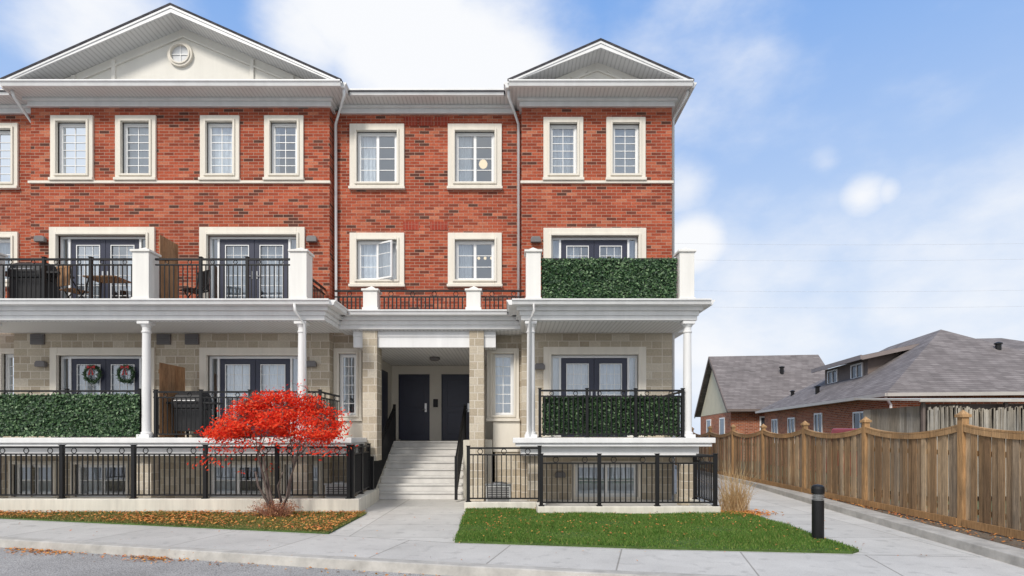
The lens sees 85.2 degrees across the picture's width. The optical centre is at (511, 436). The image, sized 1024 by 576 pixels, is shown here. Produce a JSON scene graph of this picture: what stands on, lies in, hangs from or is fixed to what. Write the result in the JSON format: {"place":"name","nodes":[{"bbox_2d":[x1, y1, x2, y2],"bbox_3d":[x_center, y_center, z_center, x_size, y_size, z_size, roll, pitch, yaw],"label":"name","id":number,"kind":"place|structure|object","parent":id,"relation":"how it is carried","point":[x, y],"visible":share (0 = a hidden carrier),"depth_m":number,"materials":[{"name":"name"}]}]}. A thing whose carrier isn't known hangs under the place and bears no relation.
{"place":"outdoors","nodes":[
{"label":"outdoors","id":0,"kind":"place"},
{"bbox_2d":[0,510,367,534],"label":"lawn grass","id":1,"kind":"structure","parent":0,"point":[250,518],"depth_m":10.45,"materials":[{"name":"plant"}]},
{"bbox_2d":[0,510,364,529],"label":"fallen leaves","id":2,"kind":"object","parent":1,"relation":"on","point":[187,517],"visible":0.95,"depth_m":10.60,"materials":[{"name":"orange plant"}]},
{"bbox_2d":[0,488,378,511],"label":"retaining wall","id":3,"kind":"structure","parent":1,"relation":"on","point":[365,500],"depth_m":11.50,"materials":[{"name":"paint"}]},
{"bbox_2d":[0,443,371,498],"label":"metal railing","id":4,"kind":"object","parent":3,"relation":"on","point":[359,472],"visible":0.96,"depth_m":11.59,"materials":[{"name":"black metal"}]},
{"bbox_2d":[236,498,302,517],"bbox_3d":[-4.718,1.393,10.857,1.328,0.378,0.870,0,0,0],"label":"shrub","id":5,"kind":"object","parent":1,"relation":"on","point":[266,511],"visible":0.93,"depth_m":10.81,"materials":[{"name":"red plant"}]},
{"bbox_2d":[187,379,357,513],"bbox_3d":[-4.723,0.237,11.057,3.073,2.716,2.487,0,0,0],"label":"maple tree","id":6,"kind":"object","parent":1,"relation":"on","point":[264,415],"visible":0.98,"depth_m":10.78,"materials":[{"name":"red plant"}]},
{"bbox_2d":[0,547,446,575],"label":"road","id":7,"kind":"structure","parent":0,"point":[53,564],"depth_m":7.24,"materials":[{"name":"grey asphalt"}]},
{"bbox_2d":[5,547,439,575],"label":"fallen leaves","id":8,"kind":"object","parent":7,"relation":"on","point":[131,555],"visible":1,"depth_m":7.89,"materials":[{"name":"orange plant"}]},
{"bbox_2d":[324,481,346,497],"bbox_3d":[-3.989,1.305,12.900,0.600,0.490,0.440,0,0,0],"label":"air conditioner","id":9,"kind":"object","parent":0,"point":[336,487],"visible":0.54,"depth_m":12.70,"materials":[{"name":"metal"}]},
{"bbox_2d":[2,437,1020,575],"bbox_3d":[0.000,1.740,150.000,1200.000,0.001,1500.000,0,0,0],"label":"ground","id":10,"kind":"structure","parent":0,"point":[826,489],"depth_m":15.30,"materials":[{"name":"brown soil"}]},
{"bbox_2d":[0,536,732,575],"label":"kerb","id":11,"kind":"structure","parent":10,"relation":"on","point":[376,564],"depth_m":7.31,"materials":[{"name":"concrete"}]},
{"bbox_2d":[4,469,983,556],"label":"walkway","id":12,"kind":"structure","parent":10,"relation":"on","point":[404,519],"depth_m":10.20,"materials":[{"name":"concrete"}]},
{"bbox_2d":[0,3,715,504],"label":"townhouse building","id":13,"kind":"structure","parent":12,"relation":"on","point":[370,259],"depth_m":14.00,"materials":[{"name":"red brick"}]},
{"bbox_2d":[0,348,13,394],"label":"window","id":14,"kind":"structure","parent":13,"relation":"in","point":[9,352],"depth_m":14.34,"materials":[{"name":"white plastic"}]},
{"bbox_2d":[0,232,18,286],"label":"window","id":15,"kind":"structure","parent":13,"relation":"in","point":[9,241],"depth_m":14.25,"materials":[{"name":"white plastic"}]},
{"bbox_2d":[0,123,19,189],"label":"window","id":16,"kind":"structure","parent":13,"relation":"in","point":[9,140],"depth_m":14.25,"materials":[{"name":"white plastic"}]},
{"bbox_2d":[8,461,58,497],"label":"window","id":17,"kind":"structure","parent":13,"relation":"in","point":[13,462],"depth_m":14.06,"materials":[{"name":"grey glass"}]},
{"bbox_2d":[5,263,74,297],"bbox_3d":[-11.303,-3.541,13.163,1.500,1.080,0.674,0,0,0],"label":"barbecue grill","id":18,"kind":"object","parent":13,"relation":"on","point":[28,282],"visible":0.37,"depth_m":12.92,"materials":[{"name":"metal"}]},
{"bbox_2d":[0,392,139,437],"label":"ivy screen","id":19,"kind":"object","parent":13,"relation":"on","point":[72,415],"visible":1,"depth_m":12.47,"materials":[{"name":"green plant"}]},
{"bbox_2d":[48,115,94,180],"bbox_3d":[-11.039,-7.223,14.005,1.102,1.635,0.210,0,0,0],"label":"window","id":20,"kind":"structure","parent":13,"relation":"in","point":[75,156],"depth_m":13.98,"materials":[{"name":"white plastic"}]},
{"bbox_2d":[56,266,88,297],"bbox_3d":[-10.368,-3.483,13.186,0.488,0.977,0.489,0,0,20],"label":"patio chair","id":21,"kind":"object","parent":13,"relation":"on","point":[65,279],"visible":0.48,"depth_m":13.00,"materials":[{"name":"beige wood"}]},
{"bbox_2d":[82,365,104,384],"bbox_3d":[-10.554,-1.554,14.008,0.532,0.548,0.174,0,0,0],"label":"holiday wreath","id":22,"kind":"object","parent":13,"relation":"attached to","point":[93,381],"visible":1,"depth_m":13.99,"materials":[{"name":"green plant"}]},
{"bbox_2d":[70,461,130,497],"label":"window","id":23,"kind":"structure","parent":13,"relation":"in","point":[74,462],"depth_m":14.05,"materials":[{"name":"grey glass"}]},
{"bbox_2d":[49,227,155,297],"bbox_3d":[-10.283,-4.130,14.128,2.639,2.220,0.435,0,0,0],"label":"balcony door","id":24,"kind":"structure","parent":13,"relation":"in","point":[78,247],"depth_m":14.08,"materials":[{"name":"white plastic"}]},
{"bbox_2d":[50,348,155,436],"bbox_3d":[-10.275,-1.097,14.128,2.623,2.245,0.436,0,0,0],"label":"balcony door","id":25,"kind":"structure","parent":13,"relation":"in","point":[108,360],"depth_m":14.07,"materials":[{"name":"grey glass"}]},
{"bbox_2d":[82,275,130,297],"bbox_3d":[-9.589,-3.365,13.200,0.760,0.732,0.560,0,0,0],"label":"patio table","id":26,"kind":"object","parent":13,"relation":"on","point":[106,279],"visible":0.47,"depth_m":13.15,"materials":[{"name":"beige wood"}]},
{"bbox_2d":[116,364,135,383],"bbox_3d":[-9.728,-1.567,14.012,0.515,0.534,0.140,0,0,0],"label":"holiday wreath","id":27,"kind":"object","parent":13,"relation":"attached to","point":[125,367],"visible":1,"depth_m":13.99,"materials":[{"name":"green plant"}]},
{"bbox_2d":[113,115,157,180],"bbox_3d":[-9.438,-7.223,14.045,1.054,1.635,0.290,0,0,0],"label":"window","id":28,"kind":"structure","parent":13,"relation":"in","point":[139,133],"depth_m":13.99,"materials":[{"name":"white plastic"}]},
{"bbox_2d":[167,41,192,67],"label":"round window","id":29,"kind":"structure","parent":13,"relation":"in","point":[179,53],"depth_m":13.88,"materials":[{"name":"beige paint"}]},
{"bbox_2d":[166,393,222,437],"bbox_3d":[-7.610,-0.506,13.263,1.200,1.080,0.674,0,0,0],"label":"barbecue grill","id":30,"kind":"object","parent":13,"relation":"on","point":[192,411],"visible":0.67,"depth_m":13.02,"materials":[{"name":"metal"}]},
{"bbox_2d":[179,270,209,297],"bbox_3d":[-7.536,-3.483,13.213,0.488,0.977,0.489,0,0,30],"label":"patio chair","id":31,"kind":"object","parent":13,"relation":"on","point":[207,282],"visible":0.52,"depth_m":13.30,"materials":[{"name":"black metal"}]},
{"bbox_2d":[198,115,240,180],"bbox_3d":[-7.330,-7.223,14.072,1.022,1.635,0.343,0,0,0],"label":"window","id":32,"kind":"structure","parent":13,"relation":"in","point":[223,133],"depth_m":13.97,"materials":[{"name":"white plastic"}]},
{"bbox_2d":[208,461,266,497],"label":"window","id":33,"kind":"structure","parent":13,"relation":"in","point":[223,462],"depth_m":14.06,"materials":[{"name":"white plastic"}]},
{"bbox_2d":[199,227,304,297],"bbox_3d":[-6.517,-4.130,14.128,2.639,2.220,0.436,0,0,0],"label":"balcony door","id":34,"kind":"structure","parent":13,"relation":"in","point":[227,247],"depth_m":14.09,"materials":[{"name":"black plastic"}]},
{"bbox_2d":[199,348,306,436],"bbox_3d":[-6.493,-1.097,14.128,2.687,2.245,0.435,0,0,0],"label":"balcony door","id":35,"kind":"structure","parent":13,"relation":"in","point":[237,369],"depth_m":14.09,"materials":[{"name":"plastic"}]},
{"bbox_2d":[262,115,304,180],"bbox_3d":[-5.721,-7.223,14.072,1.022,1.635,0.343,0,0,0],"label":"window","id":36,"kind":"structure","parent":13,"relation":"in","point":[277,122],"depth_m":13.95,"materials":[{"name":"white plastic"}]},
{"bbox_2d":[281,461,322,497],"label":"window","id":37,"kind":"structure","parent":13,"relation":"in","point":[284,462],"depth_m":13.95,"materials":[{"name":"white plastic"}]},
{"bbox_2d":[333,348,362,420],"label":"window","id":38,"kind":"structure","parent":13,"relation":"in","point":[341,356],"depth_m":14.25,"materials":[{"name":"white plastic"}]},
{"bbox_2d":[348,124,404,189],"bbox_3d":[-3.460,-7.160,14.371,1.437,1.680,0.343,0,0,0],"label":"window","id":39,"kind":"structure","parent":13,"relation":"in","point":[369,147],"depth_m":14.25,"materials":[{"name":"white plastic"}]},
{"bbox_2d":[348,233,404,286],"bbox_3d":[-3.460,-4.515,14.333,1.437,1.390,0.422,0,0,0],"label":"window","id":40,"kind":"structure","parent":13,"relation":"in","point":[380,256],"depth_m":14.25,"materials":[{"name":"white plastic"}]},
{"bbox_2d":[382,370,387,431],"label":"entry door","id":41,"kind":"structure","parent":13,"relation":"in","point":[384,374],"depth_m":16.16,"materials":[{"name":"black paint"}]},
{"bbox_2d":[399,374,429,439],"bbox_3d":[-3.040,-0.895,17.319,0.960,2.050,0.122,0,0,0],"label":"entry door","id":42,"kind":"structure","parent":13,"relation":"in","point":[414,389],"depth_m":17.33,"materials":[{"name":"black paint"}]},
{"bbox_2d":[441,374,468,439],"bbox_3d":[-1.710,-0.895,17.319,0.960,2.050,0.122,0,0,0],"label":"entry door","id":43,"kind":"structure","parent":13,"relation":"in","point":[454,387],"depth_m":17.33,"materials":[{"name":"black paint"}]},
{"bbox_2d":[447,124,502,189],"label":"window","id":44,"kind":"structure","parent":13,"relation":"in","point":[460,147],"depth_m":14.25,"materials":[{"name":"white plastic"}]},
{"bbox_2d":[447,233,502,286],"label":"window","id":45,"kind":"structure","parent":13,"relation":"in","point":[460,255],"depth_m":14.25,"materials":[{"name":"white plastic"}]},
{"bbox_2d":[486,348,519,420],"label":"window","id":46,"kind":"structure","parent":13,"relation":"in","point":[506,359],"depth_m":14.34,"materials":[{"name":"white plastic"}]},
{"bbox_2d":[543,117,583,180],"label":"window","id":47,"kind":"structure","parent":13,"relation":"in","point":[562,143],"depth_m":14.04,"materials":[{"name":"white plastic"}]},
{"bbox_2d":[543,228,645,257],"bbox_3d":[2.076,-4.120,14.128,2.575,2.200,0.436,0,0,0],"label":"balcony door","id":48,"kind":"structure","parent":13,"relation":"in","point":[564,242],"depth_m":14.06,"materials":[{"name":"white plastic"}]},
{"bbox_2d":[543,347,645,436],"bbox_3d":[2.076,-1.107,14.127,2.575,2.265,0.434,0,0,0],"label":"balcony door","id":49,"kind":"structure","parent":13,"relation":"in","point":[566,368],"depth_m":14.09,"materials":[{"name":"glass"}]},
{"bbox_2d":[571,461,642,499],"bbox_3d":[2.374,1.135,14.072,1.794,1.030,0.345,0,0,0],"label":"window","id":50,"kind":"structure","parent":13,"relation":"in","point":[575,466],"depth_m":14.17,"materials":[{"name":"white plastic"}]},
{"bbox_2d":[541,257,677,297],"bbox_3d":[2.181,-3.516,12.521,3.110,1.041,0.130,0,0,0],"label":"ivy screen","id":51,"kind":"object","parent":13,"relation":"on","point":[587,277],"visible":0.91,"depth_m":12.52,"materials":[{"name":"green plant"}]},
{"bbox_2d":[542,394,680,437],"bbox_3d":[2.232,-0.456,12.546,3.152,0.977,0.129,0,0,0],"label":"ivy screen","id":52,"kind":"object","parent":13,"relation":"on","point":[609,414],"visible":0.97,"depth_m":12.55,"materials":[{"name":"green plant"}]},
{"bbox_2d":[605,117,646,180],"bbox_3d":[2.856,-7.203,14.045,1.022,1.595,0.290,0,0,0],"label":"window","id":53,"kind":"structure","parent":13,"relation":"in","point":[625,144],"depth_m":13.97,"materials":[{"name":"white plastic"}]},
{"bbox_2d":[4,518,921,561],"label":"fallen leaves","id":54,"kind":"object","parent":12,"relation":"on","point":[377,530],"visible":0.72,"depth_m":8.00,"materials":[{"name":"orange plant"}]},
{"bbox_2d":[485,482,510,500],"bbox_3d":[-0.309,1.305,12.800,0.600,0.490,0.440,0,0,0],"label":"air conditioner","id":55,"kind":"object","parent":12,"relation":"on","point":[499,489],"visible":0.61,"depth_m":12.60,"materials":[{"name":"metal"}]},
{"bbox_2d":[675,465,1023,567],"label":"concrete edging","id":56,"kind":"object","parent":12,"relation":"on","point":[1011,555],"visible":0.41,"depth_m":8.96,"materials":[{"name":"grey concrete"}]},
{"bbox_3d":[-9.000,-5.650,31.000,0.304,14.500,2.000,0,0,0],"label":"utility pole","id":57,"kind":"object","parent":12,"relation":"on","visible":0},
{"bbox_2d":[738,259,1005,260],"bbox_3d":[18.500,-10.370,31.900,55.000,0.668,0.008,0,0,0],"label":"overhead wire","id":58,"kind":"object","parent":57,"relation":"attached to","point":[918,260],"visible":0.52,"depth_m":31.90,"materials":[{"name":"black metal"}]},
{"bbox_2d":[746,306,1017,307],"bbox_3d":[18.500,-7.470,31.000,55.000,0.668,0.008,0,0,0],"label":"overhead wire","id":59,"kind":"object","parent":57,"relation":"attached to","point":[928,307],"visible":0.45,"depth_m":31.00,"materials":[{"name":"black metal"}]},
{"bbox_2d":[763,290,1008,291],"bbox_3d":[18.500,-8.370,31.000,55.000,0.668,0.008,0,0,0],"label":"overhead wire","id":60,"kind":"object","parent":57,"relation":"attached to","point":[902,291],"visible":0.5,"depth_m":31.00,"materials":[{"name":"black metal"}]},
{"bbox_2d":[694,355,826,460],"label":"gabled house","id":61,"kind":"structure","parent":10,"relation":"on","point":[737,391],"depth_m":40.22,"materials":[{"name":"grey"}]},
{"bbox_2d":[706,419,710,432],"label":"window","id":62,"kind":"structure","parent":61,"relation":"in","point":[708,422],"depth_m":44.80,"materials":[{"name":"white glass"}]},
{"bbox_2d":[719,417,724,433],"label":"window","id":63,"kind":"structure","parent":61,"relation":"in","point":[721,420],"depth_m":40.12,"materials":[{"name":"grey glass"}]},
{"bbox_2d":[760,416,764,429],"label":"window","id":64,"kind":"structure","parent":61,"relation":"in","point":[762,418],"depth_m":37.71,"materials":[{"name":"white plastic"}]},
{"bbox_2d":[826,428,890,491],"bbox_3d":[12.378,0.708,18.175,1.897,1.974,4.442,0,0,0],"label":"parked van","id":65,"kind":"object","parent":10,"relation":"on","point":[837,430],"visible":0.05,"depth_m":19.38,"materials":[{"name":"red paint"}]},
{"bbox_2d":[755,330,1023,476],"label":"bungalow","id":66,"kind":"object","parent":10,"relation":"on","point":[941,364],"visible":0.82,"depth_m":22.55,"materials":[{"name":"grey"}]},
{"bbox_2d":[771,419,777,442],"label":"window","id":67,"kind":"structure","parent":66,"relation":"in","point":[774,422],"depth_m":32.55,"materials":[{"name":"grey glass"}]},
{"bbox_2d":[787,417,794,432],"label":"window","id":68,"kind":"structure","parent":66,"relation":"in","point":[790,421],"depth_m":29.99,"materials":[{"name":"grey glass"}]},
{"bbox_2d":[814,413,822,444],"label":"window","id":69,"kind":"structure","parent":66,"relation":"in","point":[818,417],"depth_m":26.53,"materials":[{"name":"grey glass"}]},
{"bbox_2d":[852,411,862,427],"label":"window","id":70,"kind":"structure","parent":66,"relation":"in","point":[857,416],"depth_m":22.78,"materials":[{"name":"grey glass"}]},
{"bbox_2d":[807,487,1023,548],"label":"soil strip","id":71,"kind":"object","parent":10,"relation":"on","point":[1014,542],"depth_m":8.79,"materials":[{"name":"brown soil"}]},
{"bbox_2d":[675,410,1023,539],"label":"wooden fence","id":72,"kind":"object","parent":71,"relation":"on","point":[914,474],"visible":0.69,"depth_m":10.56,"materials":[{"name":"brown wood"}]},
{"bbox_2d":[823,497,1023,548],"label":"fallen leaves","id":73,"kind":"object","parent":71,"relation":"on","point":[930,521],"visible":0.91,"depth_m":9.49,"materials":[{"name":"brown plant"}]},
{"bbox_2d":[854,398,1023,495],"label":"garden shed","id":74,"kind":"structure","parent":10,"relation":"on","point":[923,416],"depth_m":14.81,"materials":[{"name":"beige wood"}]},
{"bbox_2d":[0,519,1023,575],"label":"sidewalk","id":75,"kind":"structure","parent":0,"point":[735,563],"depth_m":7.53,"materials":[{"name":"concrete"}]},
{"bbox_2d":[0,0,1023,434],"label":"sky","id":76,"kind":"structure","parent":0,"point":[854,139],"materials":[{"name":"blue"}]},
{"bbox_2d":[452,507,858,554],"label":"lawn grass","id":77,"kind":"structure","parent":0,"point":[755,538],"depth_m":9.16,"materials":[{"name":"green plant"}]},
{"bbox_2d":[464,493,720,513],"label":"retaining wall","id":78,"kind":"structure","parent":77,"relation":"on","point":[701,508],"depth_m":11.30,"materials":[{"name":"paint"}]},
{"bbox_2d":[466,446,540,501],"bbox_3d":[-0.175,0.818,12.120,1.662,1.225,0.112,0,0,0],"label":"metal railing","id":79,"kind":"object","parent":78,"relation":"on","point":[468,468],"visible":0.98,"depth_m":12.11,"materials":[{"name":"black metal"}]},
{"bbox_2d":[538,453,718,505],"bbox_3d":[2.380,0.892,12.650,3.672,1.075,2.612,0,0,0],"label":"metal railing","id":80,"kind":"object","parent":78,"relation":"on","point":[695,462],"visible":0.88,"depth_m":11.39,"materials":[{"name":"black metal"}]},
{"bbox_2d":[463,507,836,548],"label":"fallen leaves","id":81,"kind":"object","parent":77,"relation":"on","point":[613,523],"visible":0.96,"depth_m":9.91,"materials":[{"name":"orange plant"}]},
{"bbox_2d":[701,460,764,511],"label":"ornamental grass","id":82,"kind":"object","parent":77,"relation":"on","point":[736,500],"depth_m":11.60,"materials":[{"name":"plant"}]},
{"bbox_2d":[721,509,783,515],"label":"fallen leaves","id":83,"kind":"object","parent":77,"relation":"on","point":[755,512],"visible":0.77,"depth_m":11.31,"materials":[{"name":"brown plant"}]},
{"bbox_2d":[811,484,824,539],"bbox_3d":[4.670,1.167,8.500,0.200,0.865,0.200,0,0,0],"label":"bollard light","id":84,"kind":"object","parent":77,"relation":"on","point":[817,491],"visible":0.95,"depth_m":8.43,"materials":[{"name":"black metal"}]}
]}

